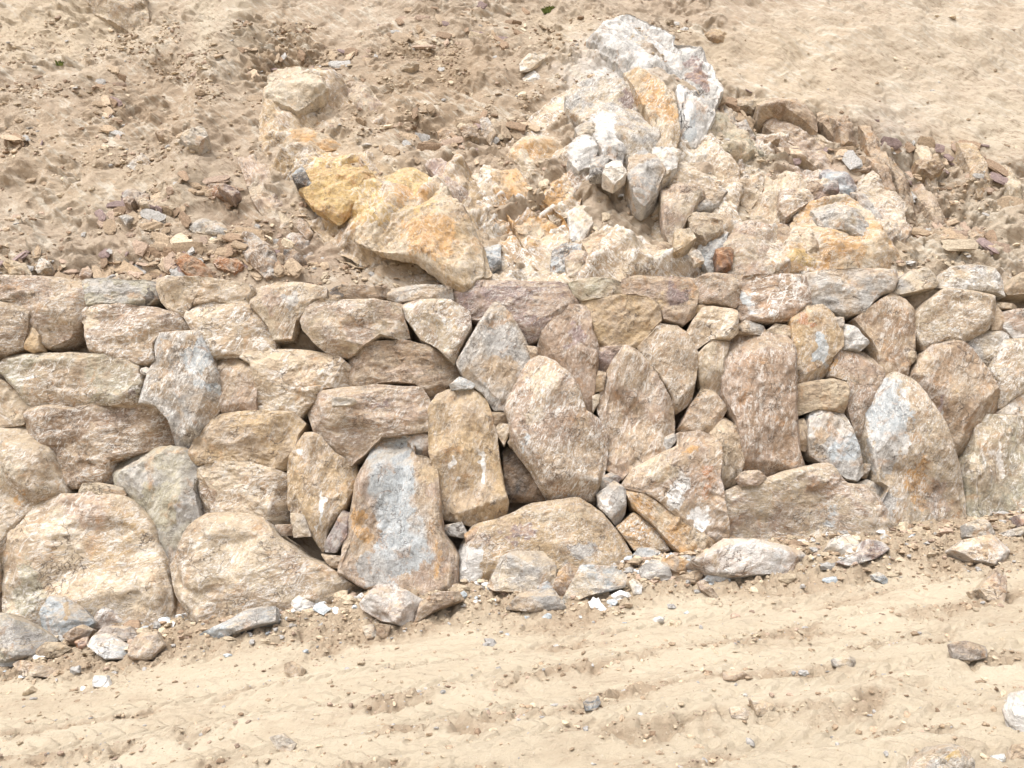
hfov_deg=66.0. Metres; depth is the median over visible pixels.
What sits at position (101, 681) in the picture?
stone
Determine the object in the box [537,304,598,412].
boulder
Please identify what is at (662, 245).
rock outcrop
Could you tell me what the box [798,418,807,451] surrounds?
boulder
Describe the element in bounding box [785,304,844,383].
boulder
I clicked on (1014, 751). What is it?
stone
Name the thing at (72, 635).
stone
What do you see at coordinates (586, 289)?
boulder
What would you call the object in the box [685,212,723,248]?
rock outcrop
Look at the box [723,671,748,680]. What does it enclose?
stone
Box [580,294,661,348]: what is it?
boulder
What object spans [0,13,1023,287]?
rubble
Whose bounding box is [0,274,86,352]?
boulder
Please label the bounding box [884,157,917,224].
rock outcrop
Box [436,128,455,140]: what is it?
rock outcrop
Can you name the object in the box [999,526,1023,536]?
stone
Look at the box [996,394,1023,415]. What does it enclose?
boulder
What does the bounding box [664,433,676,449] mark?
boulder
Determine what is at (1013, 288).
boulder
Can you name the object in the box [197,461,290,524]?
boulder
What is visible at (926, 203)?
rock outcrop
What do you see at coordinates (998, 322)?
boulder
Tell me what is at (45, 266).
rock outcrop
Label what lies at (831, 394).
boulder
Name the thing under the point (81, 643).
stone
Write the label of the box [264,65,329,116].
rock outcrop
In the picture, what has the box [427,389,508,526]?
boulder
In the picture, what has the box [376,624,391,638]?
stone
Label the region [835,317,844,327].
boulder
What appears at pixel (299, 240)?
rock outcrop
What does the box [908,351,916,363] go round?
boulder
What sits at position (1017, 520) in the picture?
stone
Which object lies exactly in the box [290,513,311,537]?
boulder
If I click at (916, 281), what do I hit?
boulder
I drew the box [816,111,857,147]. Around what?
rock outcrop
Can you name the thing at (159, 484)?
boulder
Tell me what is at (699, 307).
boulder
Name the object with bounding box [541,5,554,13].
weed
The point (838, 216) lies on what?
rock outcrop
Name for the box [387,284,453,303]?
boulder
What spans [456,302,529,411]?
boulder
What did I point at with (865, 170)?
rock outcrop
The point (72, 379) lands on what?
boulder
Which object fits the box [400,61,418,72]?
rock outcrop
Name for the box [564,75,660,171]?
rock outcrop
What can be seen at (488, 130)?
rock outcrop
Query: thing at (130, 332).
boulder
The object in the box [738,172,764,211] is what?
rock outcrop
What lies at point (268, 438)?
boulder
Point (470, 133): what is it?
rock outcrop
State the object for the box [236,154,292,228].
rock outcrop
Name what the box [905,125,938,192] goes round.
rock outcrop
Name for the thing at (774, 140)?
rock outcrop
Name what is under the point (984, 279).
boulder
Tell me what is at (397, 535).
boulder
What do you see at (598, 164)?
rock outcrop
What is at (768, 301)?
boulder
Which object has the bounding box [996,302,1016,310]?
boulder
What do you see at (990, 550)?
stone
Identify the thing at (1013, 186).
rock outcrop
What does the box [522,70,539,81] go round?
rock outcrop
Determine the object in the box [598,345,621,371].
boulder
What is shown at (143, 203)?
rock outcrop
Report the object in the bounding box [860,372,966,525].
boulder
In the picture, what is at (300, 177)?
rock outcrop
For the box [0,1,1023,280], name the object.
rubble
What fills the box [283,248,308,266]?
rock outcrop
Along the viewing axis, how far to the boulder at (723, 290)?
8.79 m
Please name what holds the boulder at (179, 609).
on the dirt road
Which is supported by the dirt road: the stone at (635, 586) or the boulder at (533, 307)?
the stone at (635, 586)
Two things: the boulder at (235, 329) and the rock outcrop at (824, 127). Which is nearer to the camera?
the boulder at (235, 329)
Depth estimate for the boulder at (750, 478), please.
8.13 m
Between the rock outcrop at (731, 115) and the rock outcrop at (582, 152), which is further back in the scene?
the rock outcrop at (731, 115)
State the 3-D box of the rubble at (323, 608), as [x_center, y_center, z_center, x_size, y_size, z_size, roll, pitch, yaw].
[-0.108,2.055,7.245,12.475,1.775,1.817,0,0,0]
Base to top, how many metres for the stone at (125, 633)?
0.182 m
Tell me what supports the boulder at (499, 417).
on the boulder at (502, 429)
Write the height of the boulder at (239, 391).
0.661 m
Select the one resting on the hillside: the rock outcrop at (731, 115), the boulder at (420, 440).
the rock outcrop at (731, 115)
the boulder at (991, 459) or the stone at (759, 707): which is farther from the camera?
the boulder at (991, 459)
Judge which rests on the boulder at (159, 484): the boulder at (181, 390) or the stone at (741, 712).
the boulder at (181, 390)
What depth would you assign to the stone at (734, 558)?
7.25 m
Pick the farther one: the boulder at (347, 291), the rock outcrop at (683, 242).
the rock outcrop at (683, 242)
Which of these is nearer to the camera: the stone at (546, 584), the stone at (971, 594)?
the stone at (971, 594)
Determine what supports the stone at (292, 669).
on the dirt road
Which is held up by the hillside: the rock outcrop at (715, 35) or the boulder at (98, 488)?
the rock outcrop at (715, 35)
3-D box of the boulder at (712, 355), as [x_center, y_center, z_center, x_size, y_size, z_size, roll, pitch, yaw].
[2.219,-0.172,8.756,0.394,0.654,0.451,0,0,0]
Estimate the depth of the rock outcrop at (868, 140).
11.14 m
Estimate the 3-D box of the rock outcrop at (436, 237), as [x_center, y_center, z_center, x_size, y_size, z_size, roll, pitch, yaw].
[-1.004,-1.946,9.662,1.896,1.876,1.215,0,0,26]
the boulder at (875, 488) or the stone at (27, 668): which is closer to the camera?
the stone at (27, 668)
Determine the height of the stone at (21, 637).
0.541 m
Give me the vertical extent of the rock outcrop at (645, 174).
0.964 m
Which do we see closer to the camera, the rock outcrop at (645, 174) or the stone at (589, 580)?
the stone at (589, 580)
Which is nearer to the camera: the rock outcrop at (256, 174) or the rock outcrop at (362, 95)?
the rock outcrop at (256, 174)
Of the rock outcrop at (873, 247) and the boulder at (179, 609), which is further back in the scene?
the rock outcrop at (873, 247)
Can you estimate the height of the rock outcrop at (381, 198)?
4.164 m
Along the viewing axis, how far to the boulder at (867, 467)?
8.33 m
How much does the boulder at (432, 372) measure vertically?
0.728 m
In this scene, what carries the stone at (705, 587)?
on the dirt road
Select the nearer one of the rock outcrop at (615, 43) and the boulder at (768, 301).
the boulder at (768, 301)
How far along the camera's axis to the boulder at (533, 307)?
8.80 m
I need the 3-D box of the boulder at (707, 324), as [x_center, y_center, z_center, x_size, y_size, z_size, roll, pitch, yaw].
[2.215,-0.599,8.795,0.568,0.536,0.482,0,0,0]
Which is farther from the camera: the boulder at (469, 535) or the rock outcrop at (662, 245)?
the rock outcrop at (662, 245)
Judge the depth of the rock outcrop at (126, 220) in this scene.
9.96 m
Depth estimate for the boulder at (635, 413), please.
8.46 m
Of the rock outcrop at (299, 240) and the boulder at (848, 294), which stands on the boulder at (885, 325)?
the boulder at (848, 294)
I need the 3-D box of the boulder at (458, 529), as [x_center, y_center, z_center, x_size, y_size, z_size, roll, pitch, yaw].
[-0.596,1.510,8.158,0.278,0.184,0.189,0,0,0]
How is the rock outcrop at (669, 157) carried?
on the hillside
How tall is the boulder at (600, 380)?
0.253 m
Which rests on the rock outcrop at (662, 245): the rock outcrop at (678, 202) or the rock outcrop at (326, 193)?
the rock outcrop at (678, 202)
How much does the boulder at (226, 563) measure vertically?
1.185 m
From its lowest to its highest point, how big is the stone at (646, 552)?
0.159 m
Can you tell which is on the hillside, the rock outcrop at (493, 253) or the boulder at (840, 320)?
the rock outcrop at (493, 253)
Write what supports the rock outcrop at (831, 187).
on the hillside
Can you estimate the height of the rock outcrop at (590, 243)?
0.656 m
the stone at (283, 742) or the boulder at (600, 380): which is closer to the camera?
the stone at (283, 742)
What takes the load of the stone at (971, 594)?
on the dirt road
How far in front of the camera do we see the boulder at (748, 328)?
8.69 m
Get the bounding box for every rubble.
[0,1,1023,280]
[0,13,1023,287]
[2,508,1023,695]
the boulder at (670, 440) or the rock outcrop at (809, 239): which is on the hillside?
the rock outcrop at (809, 239)
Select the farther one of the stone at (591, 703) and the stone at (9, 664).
the stone at (9, 664)
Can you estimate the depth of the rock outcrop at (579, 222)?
9.71 m
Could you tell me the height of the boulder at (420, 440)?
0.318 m
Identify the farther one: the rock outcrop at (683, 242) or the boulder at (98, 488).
the rock outcrop at (683, 242)
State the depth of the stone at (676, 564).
7.54 m
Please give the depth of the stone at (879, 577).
6.99 m
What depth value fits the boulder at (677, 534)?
8.11 m
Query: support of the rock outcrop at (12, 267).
on the hillside
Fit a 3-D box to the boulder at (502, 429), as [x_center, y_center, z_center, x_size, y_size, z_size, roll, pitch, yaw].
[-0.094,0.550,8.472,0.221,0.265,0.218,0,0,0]
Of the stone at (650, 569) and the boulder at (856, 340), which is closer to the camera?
the stone at (650, 569)
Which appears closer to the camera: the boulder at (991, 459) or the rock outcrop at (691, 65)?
the boulder at (991, 459)
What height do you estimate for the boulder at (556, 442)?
1.687 m
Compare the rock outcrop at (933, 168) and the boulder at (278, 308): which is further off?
the rock outcrop at (933, 168)
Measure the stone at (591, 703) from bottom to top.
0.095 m
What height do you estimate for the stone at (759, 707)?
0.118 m
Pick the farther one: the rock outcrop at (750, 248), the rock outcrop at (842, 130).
the rock outcrop at (842, 130)
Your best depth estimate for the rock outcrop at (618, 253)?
9.68 m
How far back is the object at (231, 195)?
10.25 m
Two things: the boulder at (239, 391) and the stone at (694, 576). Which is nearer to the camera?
the stone at (694, 576)
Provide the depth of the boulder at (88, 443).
8.40 m
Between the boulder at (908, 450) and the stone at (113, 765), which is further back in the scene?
the boulder at (908, 450)
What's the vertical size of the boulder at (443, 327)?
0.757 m
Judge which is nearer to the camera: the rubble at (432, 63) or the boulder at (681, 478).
the boulder at (681, 478)
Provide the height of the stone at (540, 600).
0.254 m
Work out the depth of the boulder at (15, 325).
8.60 m
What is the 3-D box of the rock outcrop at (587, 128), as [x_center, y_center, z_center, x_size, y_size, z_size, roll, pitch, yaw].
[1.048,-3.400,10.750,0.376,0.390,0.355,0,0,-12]
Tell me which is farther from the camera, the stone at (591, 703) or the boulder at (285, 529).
the boulder at (285, 529)
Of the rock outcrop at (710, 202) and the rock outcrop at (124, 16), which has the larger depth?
the rock outcrop at (124, 16)
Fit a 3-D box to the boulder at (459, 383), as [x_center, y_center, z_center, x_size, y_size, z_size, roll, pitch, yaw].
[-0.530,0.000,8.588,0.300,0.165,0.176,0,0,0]
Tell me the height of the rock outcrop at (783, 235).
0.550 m
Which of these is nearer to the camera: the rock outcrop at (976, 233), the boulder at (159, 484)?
the boulder at (159, 484)
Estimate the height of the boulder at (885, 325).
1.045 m
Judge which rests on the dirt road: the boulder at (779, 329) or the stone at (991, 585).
the stone at (991, 585)
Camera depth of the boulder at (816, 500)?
8.15 m
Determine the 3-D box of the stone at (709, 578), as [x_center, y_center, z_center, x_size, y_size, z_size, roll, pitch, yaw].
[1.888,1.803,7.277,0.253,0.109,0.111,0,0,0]
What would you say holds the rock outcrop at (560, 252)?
on the hillside
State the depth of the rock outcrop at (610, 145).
10.11 m
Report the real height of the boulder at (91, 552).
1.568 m
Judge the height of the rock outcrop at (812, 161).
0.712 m
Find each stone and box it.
[0,613,59,662]
[0,660,18,666]
[12,660,57,677]
[35,642,71,658]
[39,595,97,635]
[63,624,96,644]
[75,636,89,649]
[87,633,128,659]
[92,675,111,687]
[93,607,121,630]
[95,626,137,641]
[109,763,122,767]
[127,631,166,660]
[199,606,279,637]
[269,733,296,751]
[284,661,305,677]
[291,595,315,611]
[359,582,422,625]
[362,624,375,639]
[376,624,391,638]
[414,591,464,621]
[487,550,556,593]
[506,588,566,611]
[537,581,552,588]
[552,562,577,595]
[562,564,626,602]
[583,696,600,710]
[629,578,642,594]
[632,547,660,556]
[638,559,671,580]
[662,554,688,576]
[674,569,702,583]
[685,538,805,579]
[697,580,717,597]
[702,575,730,582]
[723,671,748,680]
[729,705,751,719]
[748,697,773,715]
[822,533,858,554]
[831,654,855,667]
[836,539,889,566]
[870,572,887,583]
[904,744,974,767]
[945,534,1009,566]
[947,640,986,661]
[960,517,995,538]
[966,590,977,598]
[973,567,1006,600]
[990,753,1005,761]
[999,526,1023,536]
[1002,690,1023,731]
[1006,743,1023,759]
[1010,514,1023,527]
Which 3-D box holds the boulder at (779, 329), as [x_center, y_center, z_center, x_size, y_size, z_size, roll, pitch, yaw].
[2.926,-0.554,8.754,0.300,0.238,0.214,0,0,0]
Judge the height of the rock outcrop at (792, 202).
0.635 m
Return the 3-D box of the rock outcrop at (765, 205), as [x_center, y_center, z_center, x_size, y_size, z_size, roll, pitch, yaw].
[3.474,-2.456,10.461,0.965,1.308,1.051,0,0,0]
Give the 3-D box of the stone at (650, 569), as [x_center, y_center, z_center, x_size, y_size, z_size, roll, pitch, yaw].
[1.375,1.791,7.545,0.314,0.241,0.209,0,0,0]
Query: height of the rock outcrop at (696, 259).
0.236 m
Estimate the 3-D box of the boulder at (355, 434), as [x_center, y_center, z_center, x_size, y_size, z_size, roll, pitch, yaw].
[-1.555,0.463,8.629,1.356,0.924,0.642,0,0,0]
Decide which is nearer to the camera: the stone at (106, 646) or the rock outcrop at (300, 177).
the stone at (106, 646)
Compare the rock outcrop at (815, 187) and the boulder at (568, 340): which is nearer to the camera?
the boulder at (568, 340)
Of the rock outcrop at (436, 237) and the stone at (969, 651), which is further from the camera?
the rock outcrop at (436, 237)
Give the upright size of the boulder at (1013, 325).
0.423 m
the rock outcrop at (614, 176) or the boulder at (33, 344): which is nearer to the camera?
the boulder at (33, 344)
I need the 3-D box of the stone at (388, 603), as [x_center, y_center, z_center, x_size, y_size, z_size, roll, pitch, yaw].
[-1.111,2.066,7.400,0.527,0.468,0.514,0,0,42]
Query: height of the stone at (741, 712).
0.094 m
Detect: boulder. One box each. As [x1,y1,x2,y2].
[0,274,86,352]
[0,301,30,359]
[0,352,145,407]
[0,377,29,426]
[0,426,77,592]
[1,491,176,626]
[23,404,174,490]
[24,327,47,353]
[78,482,127,495]
[81,303,189,367]
[82,278,165,308]
[112,445,203,563]
[138,330,221,447]
[140,367,148,374]
[156,275,256,317]
[169,511,365,623]
[175,599,186,617]
[184,301,280,360]
[187,410,311,471]
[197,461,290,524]
[217,359,257,413]
[239,349,350,420]
[249,282,328,345]
[275,524,292,535]
[287,432,359,552]
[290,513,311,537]
[300,298,411,361]
[308,384,430,465]
[321,554,340,568]
[324,510,349,552]
[328,284,390,300]
[332,397,356,407]
[337,435,459,595]
[348,339,460,400]
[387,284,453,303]
[403,299,471,365]
[407,433,429,457]
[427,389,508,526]
[444,522,466,537]
[449,376,474,390]
[453,280,579,346]
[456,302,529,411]
[458,497,632,582]
[464,526,478,542]
[492,412,506,424]
[495,423,508,446]
[502,446,545,503]
[504,355,608,507]
[526,346,537,358]
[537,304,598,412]
[568,277,622,301]
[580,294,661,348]
[592,394,599,412]
[595,345,674,481]
[595,371,605,392]
[596,481,626,526]
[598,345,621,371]
[601,472,621,488]
[615,512,669,552]
[620,430,729,542]
[621,275,698,327]
[626,489,715,552]
[637,323,697,414]
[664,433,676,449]
[675,388,726,433]
[686,306,738,349]
[694,272,744,308]
[695,304,707,315]
[695,340,729,395]
[709,417,744,488]
[720,332,804,476]
[724,462,896,540]
[734,470,766,486]
[735,273,811,328]
[736,320,765,335]
[765,323,790,337]
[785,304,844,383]
[797,378,849,416]
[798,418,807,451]
[801,410,863,482]
[804,268,897,321]
[822,349,884,444]
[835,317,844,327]
[842,324,869,351]
[846,293,916,375]
[855,479,882,496]
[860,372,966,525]
[861,463,870,479]
[892,267,938,297]
[905,289,939,308]
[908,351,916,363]
[909,339,999,456]
[915,288,995,353]
[934,264,1004,300]
[958,413,1023,517]
[966,330,1009,366]
[987,338,1023,409]
[989,305,1004,330]
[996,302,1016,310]
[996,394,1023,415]
[999,272,1023,300]
[1002,308,1023,337]
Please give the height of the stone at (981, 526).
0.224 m
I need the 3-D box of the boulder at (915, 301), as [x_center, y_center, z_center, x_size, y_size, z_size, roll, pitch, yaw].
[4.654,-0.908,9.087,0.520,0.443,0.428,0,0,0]
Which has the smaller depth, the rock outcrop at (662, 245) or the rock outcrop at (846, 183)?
the rock outcrop at (662, 245)
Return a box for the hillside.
[0,0,1023,612]
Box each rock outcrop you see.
[2,260,31,275]
[34,258,55,275]
[79,266,92,279]
[87,0,151,33]
[118,214,133,230]
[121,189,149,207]
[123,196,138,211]
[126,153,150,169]
[137,198,149,209]
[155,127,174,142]
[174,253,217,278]
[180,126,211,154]
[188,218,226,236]
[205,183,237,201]
[213,256,243,275]
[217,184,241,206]
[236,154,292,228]
[242,231,276,281]
[257,68,488,286]
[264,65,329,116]
[283,127,340,151]
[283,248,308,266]
[286,232,312,257]
[292,167,310,191]
[297,218,313,240]
[298,164,375,225]
[346,81,381,113]
[352,167,492,291]
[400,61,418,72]
[425,158,469,207]
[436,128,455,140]
[458,125,479,144]
[471,91,742,284]
[480,117,496,145]
[484,244,501,272]
[490,168,569,270]
[506,135,582,223]
[519,52,547,72]
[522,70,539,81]
[550,242,581,272]
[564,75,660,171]
[565,250,587,277]
[567,134,597,175]
[567,205,592,239]
[574,121,595,138]
[581,230,608,254]
[586,14,681,77]
[589,155,608,183]
[593,129,625,163]
[602,161,626,192]
[623,66,679,147]
[624,153,665,220]
[651,146,680,188]
[651,161,727,219]
[654,242,671,249]
[657,182,704,244]
[663,44,723,148]
[672,228,695,257]
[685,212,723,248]
[688,249,703,268]
[695,189,727,212]
[697,230,728,272]
[705,29,726,42]
[710,109,764,162]
[713,247,733,272]
[723,227,775,276]
[724,108,736,123]
[732,132,912,274]
[735,119,755,139]
[736,94,755,116]
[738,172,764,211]
[744,165,807,224]
[753,98,817,134]
[762,118,822,152]
[763,135,780,146]
[773,146,832,170]
[776,187,813,223]
[776,223,790,242]
[782,194,903,278]
[797,229,818,252]
[806,180,830,199]
[809,202,868,235]
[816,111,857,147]
[819,169,856,194]
[823,180,839,194]
[829,114,853,146]
[849,192,882,218]
[855,166,870,173]
[858,125,888,163]
[865,156,895,191]
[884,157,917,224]
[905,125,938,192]
[910,153,944,183]
[910,182,946,224]
[951,141,990,200]
[968,226,985,244]
[1000,164,1022,205]
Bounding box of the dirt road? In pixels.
[0,510,1023,767]
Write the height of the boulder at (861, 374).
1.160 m
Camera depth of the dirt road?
5.67 m
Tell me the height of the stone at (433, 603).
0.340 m
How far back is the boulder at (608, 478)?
8.28 m
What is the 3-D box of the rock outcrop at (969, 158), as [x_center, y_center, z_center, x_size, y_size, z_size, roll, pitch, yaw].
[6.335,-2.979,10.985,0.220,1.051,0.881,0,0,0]
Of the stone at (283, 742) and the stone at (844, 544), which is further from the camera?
the stone at (844, 544)
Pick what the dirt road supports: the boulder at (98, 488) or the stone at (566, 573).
the stone at (566, 573)
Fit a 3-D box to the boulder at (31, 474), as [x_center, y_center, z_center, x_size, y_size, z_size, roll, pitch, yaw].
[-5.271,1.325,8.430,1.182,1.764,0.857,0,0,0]
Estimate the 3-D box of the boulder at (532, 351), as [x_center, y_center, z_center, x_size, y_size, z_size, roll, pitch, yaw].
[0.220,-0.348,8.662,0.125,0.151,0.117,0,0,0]
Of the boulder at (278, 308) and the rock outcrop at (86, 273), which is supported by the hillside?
the rock outcrop at (86, 273)
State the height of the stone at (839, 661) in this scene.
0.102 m
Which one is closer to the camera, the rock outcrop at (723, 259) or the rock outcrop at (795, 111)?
the rock outcrop at (723, 259)
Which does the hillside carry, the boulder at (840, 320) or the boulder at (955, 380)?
the boulder at (955, 380)
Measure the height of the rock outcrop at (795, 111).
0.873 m
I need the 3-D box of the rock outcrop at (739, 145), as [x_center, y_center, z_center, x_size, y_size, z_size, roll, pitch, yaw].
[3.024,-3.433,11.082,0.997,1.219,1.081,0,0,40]
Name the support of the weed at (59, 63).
on the hillside
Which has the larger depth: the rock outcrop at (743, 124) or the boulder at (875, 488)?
the rock outcrop at (743, 124)
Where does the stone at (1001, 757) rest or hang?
on the dirt road
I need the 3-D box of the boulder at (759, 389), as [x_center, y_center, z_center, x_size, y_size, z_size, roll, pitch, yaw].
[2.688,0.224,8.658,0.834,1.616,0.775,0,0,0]
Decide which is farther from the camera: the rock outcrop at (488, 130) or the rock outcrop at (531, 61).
the rock outcrop at (531, 61)
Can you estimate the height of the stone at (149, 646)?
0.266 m
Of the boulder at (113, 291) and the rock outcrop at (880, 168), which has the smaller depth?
the boulder at (113, 291)
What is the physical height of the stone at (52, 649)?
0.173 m
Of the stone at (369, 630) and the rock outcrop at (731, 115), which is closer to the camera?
the stone at (369, 630)
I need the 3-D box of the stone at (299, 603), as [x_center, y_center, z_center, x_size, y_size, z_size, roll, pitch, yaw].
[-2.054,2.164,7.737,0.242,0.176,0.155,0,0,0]
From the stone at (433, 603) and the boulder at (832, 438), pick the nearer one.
the stone at (433, 603)
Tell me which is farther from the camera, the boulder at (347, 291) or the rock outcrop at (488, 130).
the rock outcrop at (488, 130)
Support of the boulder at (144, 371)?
on the boulder at (181, 390)
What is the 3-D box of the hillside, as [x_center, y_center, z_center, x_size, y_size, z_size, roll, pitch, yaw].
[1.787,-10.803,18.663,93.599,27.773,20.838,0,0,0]
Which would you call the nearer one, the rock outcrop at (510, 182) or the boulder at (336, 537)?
the boulder at (336, 537)
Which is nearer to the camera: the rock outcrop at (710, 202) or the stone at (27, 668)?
the stone at (27, 668)
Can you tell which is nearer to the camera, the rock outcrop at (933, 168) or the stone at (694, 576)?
the stone at (694, 576)
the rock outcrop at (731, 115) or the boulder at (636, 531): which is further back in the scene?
the rock outcrop at (731, 115)
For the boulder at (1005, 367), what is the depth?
8.49 m
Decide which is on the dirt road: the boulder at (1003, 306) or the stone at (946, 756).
the stone at (946, 756)
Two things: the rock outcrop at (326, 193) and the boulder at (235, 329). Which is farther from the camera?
the rock outcrop at (326, 193)
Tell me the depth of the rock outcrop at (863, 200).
10.16 m
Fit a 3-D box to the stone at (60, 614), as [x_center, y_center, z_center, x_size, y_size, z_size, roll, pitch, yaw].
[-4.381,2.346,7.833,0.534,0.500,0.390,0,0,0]
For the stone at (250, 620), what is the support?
on the dirt road
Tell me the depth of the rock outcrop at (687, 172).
10.14 m
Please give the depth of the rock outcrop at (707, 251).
9.41 m
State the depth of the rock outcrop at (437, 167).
10.13 m
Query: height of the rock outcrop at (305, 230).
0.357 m
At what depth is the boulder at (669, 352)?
8.55 m
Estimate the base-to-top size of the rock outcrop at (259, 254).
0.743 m
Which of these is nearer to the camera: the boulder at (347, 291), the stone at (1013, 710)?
the stone at (1013, 710)
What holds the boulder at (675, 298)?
on the boulder at (669, 352)
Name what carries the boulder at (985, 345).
on the boulder at (1005, 367)
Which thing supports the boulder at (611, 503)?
on the boulder at (636, 531)
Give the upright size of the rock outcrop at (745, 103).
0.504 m
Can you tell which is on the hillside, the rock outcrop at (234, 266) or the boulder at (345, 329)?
the rock outcrop at (234, 266)
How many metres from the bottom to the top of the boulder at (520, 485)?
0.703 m
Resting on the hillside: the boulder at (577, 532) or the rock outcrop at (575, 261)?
the rock outcrop at (575, 261)
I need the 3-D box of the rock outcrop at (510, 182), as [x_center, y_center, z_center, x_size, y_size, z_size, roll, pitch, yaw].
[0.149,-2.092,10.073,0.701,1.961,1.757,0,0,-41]
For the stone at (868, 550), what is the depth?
7.26 m
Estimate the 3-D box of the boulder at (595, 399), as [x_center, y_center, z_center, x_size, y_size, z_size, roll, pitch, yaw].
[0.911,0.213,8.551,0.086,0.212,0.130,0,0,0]
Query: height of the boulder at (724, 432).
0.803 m
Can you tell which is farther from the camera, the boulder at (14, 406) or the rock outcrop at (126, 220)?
the rock outcrop at (126, 220)
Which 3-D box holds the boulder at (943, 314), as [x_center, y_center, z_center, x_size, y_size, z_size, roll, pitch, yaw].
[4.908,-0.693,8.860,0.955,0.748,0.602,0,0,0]
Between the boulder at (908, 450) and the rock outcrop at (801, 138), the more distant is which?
the rock outcrop at (801, 138)
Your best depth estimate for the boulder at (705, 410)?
8.51 m
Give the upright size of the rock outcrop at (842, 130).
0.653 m
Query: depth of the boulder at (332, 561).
8.04 m
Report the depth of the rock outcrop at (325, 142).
11.03 m
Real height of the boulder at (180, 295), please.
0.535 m
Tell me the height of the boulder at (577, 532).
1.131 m
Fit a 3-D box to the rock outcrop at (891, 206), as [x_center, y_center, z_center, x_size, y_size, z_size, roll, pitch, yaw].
[3.866,-2.377,10.425,2.599,2.782,2.500,0,0,0]
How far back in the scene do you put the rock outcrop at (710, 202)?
9.83 m
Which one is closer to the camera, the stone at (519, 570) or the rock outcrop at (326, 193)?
the stone at (519, 570)
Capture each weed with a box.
[53,60,64,65]
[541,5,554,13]
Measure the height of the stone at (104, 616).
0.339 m
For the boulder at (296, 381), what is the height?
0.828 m
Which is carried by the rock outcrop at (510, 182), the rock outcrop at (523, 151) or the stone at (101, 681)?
the rock outcrop at (523, 151)
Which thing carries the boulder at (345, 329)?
on the boulder at (432, 372)

